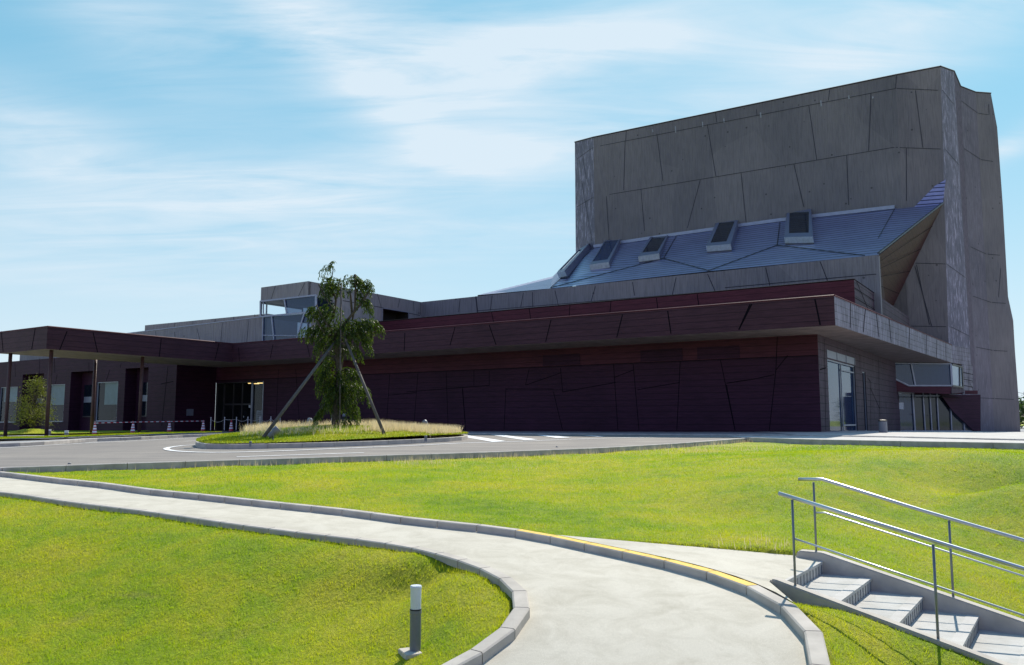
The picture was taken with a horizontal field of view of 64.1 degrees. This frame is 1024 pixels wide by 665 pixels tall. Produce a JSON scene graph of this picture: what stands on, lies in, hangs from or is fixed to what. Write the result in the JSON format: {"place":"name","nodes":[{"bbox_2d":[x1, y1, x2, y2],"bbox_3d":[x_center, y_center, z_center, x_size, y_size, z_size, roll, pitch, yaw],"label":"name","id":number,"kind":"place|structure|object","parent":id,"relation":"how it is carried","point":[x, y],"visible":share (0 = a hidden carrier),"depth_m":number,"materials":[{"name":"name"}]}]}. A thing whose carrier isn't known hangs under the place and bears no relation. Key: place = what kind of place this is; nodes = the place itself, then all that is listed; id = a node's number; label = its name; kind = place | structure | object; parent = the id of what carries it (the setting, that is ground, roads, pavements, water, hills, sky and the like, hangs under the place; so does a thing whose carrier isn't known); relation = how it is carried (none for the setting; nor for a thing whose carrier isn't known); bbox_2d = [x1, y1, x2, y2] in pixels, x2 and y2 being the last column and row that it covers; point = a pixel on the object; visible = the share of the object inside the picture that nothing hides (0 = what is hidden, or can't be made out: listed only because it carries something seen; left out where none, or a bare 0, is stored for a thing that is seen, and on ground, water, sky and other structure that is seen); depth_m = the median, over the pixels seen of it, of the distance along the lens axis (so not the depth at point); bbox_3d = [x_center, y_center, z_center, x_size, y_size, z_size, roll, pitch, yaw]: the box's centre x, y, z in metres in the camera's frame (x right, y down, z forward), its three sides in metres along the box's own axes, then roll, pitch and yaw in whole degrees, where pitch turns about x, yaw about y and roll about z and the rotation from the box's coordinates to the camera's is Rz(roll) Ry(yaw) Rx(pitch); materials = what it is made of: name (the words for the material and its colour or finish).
{"place":"outdoors","nodes":[
{"label":"outdoors","id":0,"kind":"place"},
{"bbox_2d":[1,428,60,434],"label":"mound","id":1,"kind":"object","parent":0,"point":[32,430],"visible":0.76,"depth_m":52.67,"materials":[{"name":"green plant"}]},
{"bbox_2d":[11,375,58,430],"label":"shrub","id":2,"kind":"object","parent":1,"relation":"on","point":[35,413],"visible":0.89,"depth_m":53.72,"materials":[{"name":"green plant"}]},
{"bbox_2d":[0,430,150,433],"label":"wing lawn","id":3,"kind":"structure","parent":0,"point":[1,432],"depth_m":53.58,"materials":[{"name":"green plant"}]},
{"bbox_2d":[196,424,467,443],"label":"island lawn","id":4,"kind":"structure","parent":0,"point":[342,431],"depth_m":26.63,"materials":[{"name":"plant"}]},
{"bbox_2d":[267,426,280,442],"bbox_3d":[-7.257,3.111,24.950,0.388,0.528,0.305,0,-6,0],"label":"spotlight","id":5,"kind":"object","parent":4,"relation":"on","point":[275,430],"visible":0.94,"depth_m":24.87,"materials":[{"name":"grey paint"}]},
{"bbox_2d":[262,342,334,437],"bbox_3d":[-7.182,1.877,27.815,0.120,3.586,4.198,-2,-7,20],"label":"support pole","id":6,"kind":"object","parent":4,"relation":"on","point":[277,418],"visible":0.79,"depth_m":27.49,"materials":[{"name":"brown wood"}]},
{"bbox_2d":[339,283,341,425],"bbox_3d":[-6.256,0.934,29.791,0.112,5.527,0.055,0,-6,0],"label":"support pole","id":7,"kind":"object","parent":4,"relation":"on","point":[340,351],"visible":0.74,"depth_m":29.81,"materials":[{"name":"brown wood"}]},
{"bbox_2d":[297,261,385,425],"bbox_3d":[-6.291,0.540,30.089,3.050,6.506,1.856,3,-7,-22],"label":"weeping tree","id":8,"kind":"object","parent":4,"relation":"on","point":[327,332],"visible":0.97,"depth_m":29.99,"materials":[{"name":"green plant"}]},
{"bbox_2d":[238,419,462,436],"bbox_3d":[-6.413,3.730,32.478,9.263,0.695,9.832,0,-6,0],"label":"dry grass","id":9,"kind":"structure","parent":4,"relation":"on","point":[430,428],"depth_m":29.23,"materials":[{"name":"plant"}]},
{"bbox_2d":[342,332,386,438],"bbox_3d":[-5.202,1.756,28.555,0.109,3.826,3.400,5,-8,-38],"label":"support pole","id":10,"kind":"object","parent":4,"relation":"on","point":[366,391],"visible":0.9,"depth_m":28.34,"materials":[{"name":"wood"}]},
{"bbox_2d":[0,434,741,466],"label":"road","id":11,"kind":"structure","parent":0,"point":[136,451],"depth_m":23.98,"materials":[{"name":"grey asphalt"}]},
{"bbox_2d":[237,452,363,456],"bbox_3d":[-5.392,3.144,21.058,3.289,0.042,0.134,3,-7,-29],"label":"road marking","id":12,"kind":"object","parent":11,"relation":"on","point":[299,454],"visible":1,"depth_m":21.08,"materials":[{"name":"white paint"}]},
{"bbox_2d":[163,436,756,452],"bbox_3d":[-0.538,3.590,26.663,20.206,0.264,5.581,2,-6,-16],"label":"road marking","id":13,"kind":"object","parent":11,"relation":"on","point":[167,448],"visible":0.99,"depth_m":24.78,"materials":[{"name":"white paint"}]},
{"bbox_2d":[468,435,501,441],"bbox_3d":[-1.412,4.153,32.289,0.578,0.098,8.841,1,-6,-13],"label":"road marking","id":14,"kind":"object","parent":11,"relation":"on","point":[485,439],"visible":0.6,"depth_m":30.16,"materials":[{"name":"white paint"}]},
{"bbox_2d":[495,435,535,439],"bbox_3d":[0.030,4.170,32.595,0.580,0.080,6.840,1,-6,-12],"label":"road marking","id":15,"kind":"object","parent":11,"relation":"on","point":[521,438],"visible":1,"depth_m":31.93,"materials":[{"name":"white paint"}]},
{"bbox_2d":[540,435,568,437],"bbox_3d":[1.699,4.200,33.080,0.700,0.051,4.262,1,-6,-10],"label":"road marking","id":16,"kind":"object","parent":11,"relation":"on","point":[554,436],"visible":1,"depth_m":32.66,"materials":[{"name":"white paint"}]},
{"bbox_2d":[0,477,807,664],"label":"path","id":17,"kind":"structure","parent":0,"point":[588,608],"depth_m":7.85,"materials":[{"name":"concrete"}]},
{"bbox_2d":[0,471,829,664],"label":"kerb","id":18,"kind":"structure","parent":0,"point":[804,626],"depth_m":10.26,"materials":[{"name":"concrete"}]},
{"bbox_2d":[0,439,1023,664],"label":"lawn","id":19,"kind":"structure","parent":0,"point":[355,591],"depth_m":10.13,"materials":[{"name":"green plant"}]},
{"bbox_2d":[0,491,529,664],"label":"kerb","id":20,"kind":"structure","parent":19,"relation":"on","point":[506,633],"depth_m":9.29,"materials":[{"name":"concrete"}]},
{"bbox_2d":[398,584,421,659],"bbox_3d":[-0.852,2.563,7.223,0.240,0.640,0.240,3,-7,-25],"label":"bollard light","id":21,"kind":"object","parent":19,"relation":"on","point":[415,626],"visible":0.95,"depth_m":7.18,"materials":[{"name":"metal"}]},
{"bbox_2d":[560,535,818,601],"bbox_3d":[2.313,2.602,9.641,2.070,0.205,3.811,4,-8,-35],"label":"landing","id":22,"kind":"object","parent":19,"relation":"on","point":[762,569],"visible":0.97,"depth_m":9.31,"materials":[{"name":"concrete"}]},
{"bbox_2d":[769,549,1023,664],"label":"stairs","id":23,"kind":"structure","parent":19,"relation":"on","point":[982,633],"depth_m":8.45,"materials":[{"name":"concrete"}]},
{"bbox_2d":[778,491,1023,638],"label":"handrail","id":24,"kind":"object","parent":23,"relation":"attached to","point":[931,540],"visible":0.93,"depth_m":7.61,"materials":[{"name":"metal"}]},
{"bbox_2d":[798,478,1023,596],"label":"handrail","id":25,"kind":"object","parent":23,"relation":"attached to","point":[948,518],"visible":1,"depth_m":9.01,"materials":[{"name":"metal"}]},
{"bbox_2d":[0,426,1023,443],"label":"pavement","id":26,"kind":"structure","parent":0,"point":[78,437],"depth_m":40.79,"materials":[{"name":"grey concrete"}]},
{"bbox_2d":[92,422,96,433],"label":"traffic cone","id":27,"kind":"object","parent":26,"relation":"on","point":[94,431],"visible":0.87,"depth_m":45.16,"materials":[{"name":"plastic"}]},
{"bbox_2d":[102,422,131,422],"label":"cone bar","id":28,"kind":"object","parent":27,"relation":"on","point":[116,422],"visible":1,"depth_m":46.57,"materials":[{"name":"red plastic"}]},
{"bbox_2d":[0,433,223,446],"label":"kerb","id":29,"kind":"structure","parent":26,"relation":"on","point":[86,440],"depth_m":32.97,"materials":[{"name":"concrete"}]},
{"bbox_2d":[130,421,134,432],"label":"traffic cone","id":30,"kind":"object","parent":26,"relation":"on","point":[132,428],"visible":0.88,"depth_m":47.52,"materials":[{"name":"plastic"}]},
{"bbox_2d":[167,422,171,431],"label":"traffic cone","id":31,"kind":"object","parent":26,"relation":"on","point":[169,427],"visible":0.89,"depth_m":49.38,"materials":[{"name":"plastic"}]},
{"bbox_2d":[201,420,204,430],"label":"traffic cone","id":32,"kind":"object","parent":26,"relation":"on","point":[203,427],"visible":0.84,"depth_m":51.26,"materials":[{"name":"plastic"}]},
{"bbox_2d":[227,420,234,431],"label":"traffic cone","id":33,"kind":"object","parent":26,"relation":"on","point":[231,428],"visible":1,"depth_m":50.91,"materials":[{"name":"red plastic"}]},
{"bbox_2d":[256,410,261,423],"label":"sign stand","id":34,"kind":"object","parent":26,"relation":"on","point":[259,414],"visible":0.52,"depth_m":57.87,"materials":[{"name":"grey metal"}]},
{"bbox_2d":[195,434,467,448],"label":"kerb","id":35,"kind":"structure","parent":26,"relation":"on","point":[446,438],"depth_m":24.80,"materials":[{"name":"concrete"}]},
{"bbox_2d":[331,413,351,424],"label":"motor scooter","id":36,"kind":"object","parent":26,"relation":"on","point":[343,417],"visible":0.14,"depth_m":49.37,"materials":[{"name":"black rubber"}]},
{"bbox_2d":[0,438,746,472],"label":"kerb","id":37,"kind":"structure","parent":26,"relation":"on","point":[139,465],"depth_m":20.29,"materials":[{"name":"concrete"}]},
{"bbox_2d":[0,65,1019,435],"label":"concert hall","id":38,"kind":"structure","parent":26,"relation":"on","point":[824,259],"depth_m":55.67,"materials":[{"name":"grey concrete"}]},
{"bbox_2d":[0,387,17,410],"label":"window","id":39,"kind":"structure","parent":38,"relation":"in","point":[13,391],"depth_m":69.59,"materials":[{"name":"grey glass"}]},
{"bbox_2d":[35,387,42,415],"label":"niche window","id":40,"kind":"structure","parent":38,"relation":"in","point":[36,387],"depth_m":68.21,"materials":[{"name":"grey glass"}]},
{"bbox_2d":[51,384,64,410],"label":"window","id":41,"kind":"structure","parent":38,"relation":"in","point":[58,390],"depth_m":65.44,"materials":[{"name":"grey glass"}]},
{"bbox_2d":[82,385,91,416],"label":"niche window","id":42,"kind":"structure","parent":38,"relation":"in","point":[87,388],"depth_m":64.13,"materials":[{"name":"black glass"}]},
{"bbox_2d":[96,381,117,420],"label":"window","id":43,"kind":"structure","parent":38,"relation":"in","point":[111,389],"depth_m":61.34,"materials":[{"name":"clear glass"}]},
{"bbox_2d":[137,382,147,416],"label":"niche window","id":44,"kind":"structure","parent":38,"relation":"in","point":[145,385],"depth_m":59.89,"materials":[{"name":"black glass"}]},
{"bbox_2d":[827,359,856,430],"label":"window","id":45,"kind":"structure","parent":38,"relation":"in","point":[841,378],"depth_m":39.93,"materials":[{"name":"grey glass"}]},
{"bbox_2d":[862,372,866,430],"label":"side door","id":46,"kind":"structure","parent":38,"relation":"in","point":[863,374],"depth_m":44.63,"materials":[{"name":"grey metal"}]},
{"bbox_2d":[895,363,952,385],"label":"bay window","id":47,"kind":"structure","parent":38,"relation":"in","point":[909,374],"depth_m":53.70,"materials":[{"name":"grey glass"}]},
{"bbox_2d":[952,364,963,387],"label":"bay window","id":48,"kind":"structure","parent":38,"relation":"in","point":[957,370],"depth_m":54.92,"materials":[{"name":"grey glass"}]},
{"bbox_2d":[467,433,1023,440],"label":"kerb","id":49,"kind":"structure","parent":26,"relation":"on","point":[759,435],"depth_m":31.16,"materials":[{"name":"concrete"}]},
{"bbox_2d":[742,437,1023,449],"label":"kerb","id":50,"kind":"structure","parent":26,"relation":"on","point":[995,445],"depth_m":24.32,"materials":[{"name":"concrete"}]},
{"bbox_2d":[1018,394,1023,427],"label":"tree","id":51,"kind":"object","parent":26,"relation":"on","point":[1021,408],"visible":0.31,"depth_m":103.40,"materials":[{"name":"green plant"}]},
{"bbox_2d":[0,0,1023,404],"label":"sky","id":52,"kind":"structure","parent":0,"point":[162,161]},
{"bbox_2d":[735,436,1023,442],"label":"footpath","id":53,"kind":"structure","parent":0,"point":[895,439],"depth_m":26.28,"materials":[{"name":"white concrete"}]},
{"bbox_2d":[766,431,1023,438],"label":"paving","id":54,"kind":"structure","parent":0,"point":[976,434],"depth_m":31.80,"materials":[{"name":"white concrete"}]},
{"bbox_2d":[878,420,887,432],"bbox_3d":[15.388,3.884,33.908,0.343,0.545,0.343,0,-6,0],"label":"litter bin","id":55,"kind":"object","parent":54,"relation":"on","point":[883,426],"visible":1,"depth_m":33.77,"materials":[{"name":"silver metal"}]},
{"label":"verge lawn","id":56,"kind":"structure","parent":0,"visible":0},
{"bbox_2d":[0,431,221,438],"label":"verge grass","id":57,"kind":"structure","parent":56,"relation":"on","point":[46,436],"depth_m":41.84,"materials":[{"name":"green plant"}]}
]}

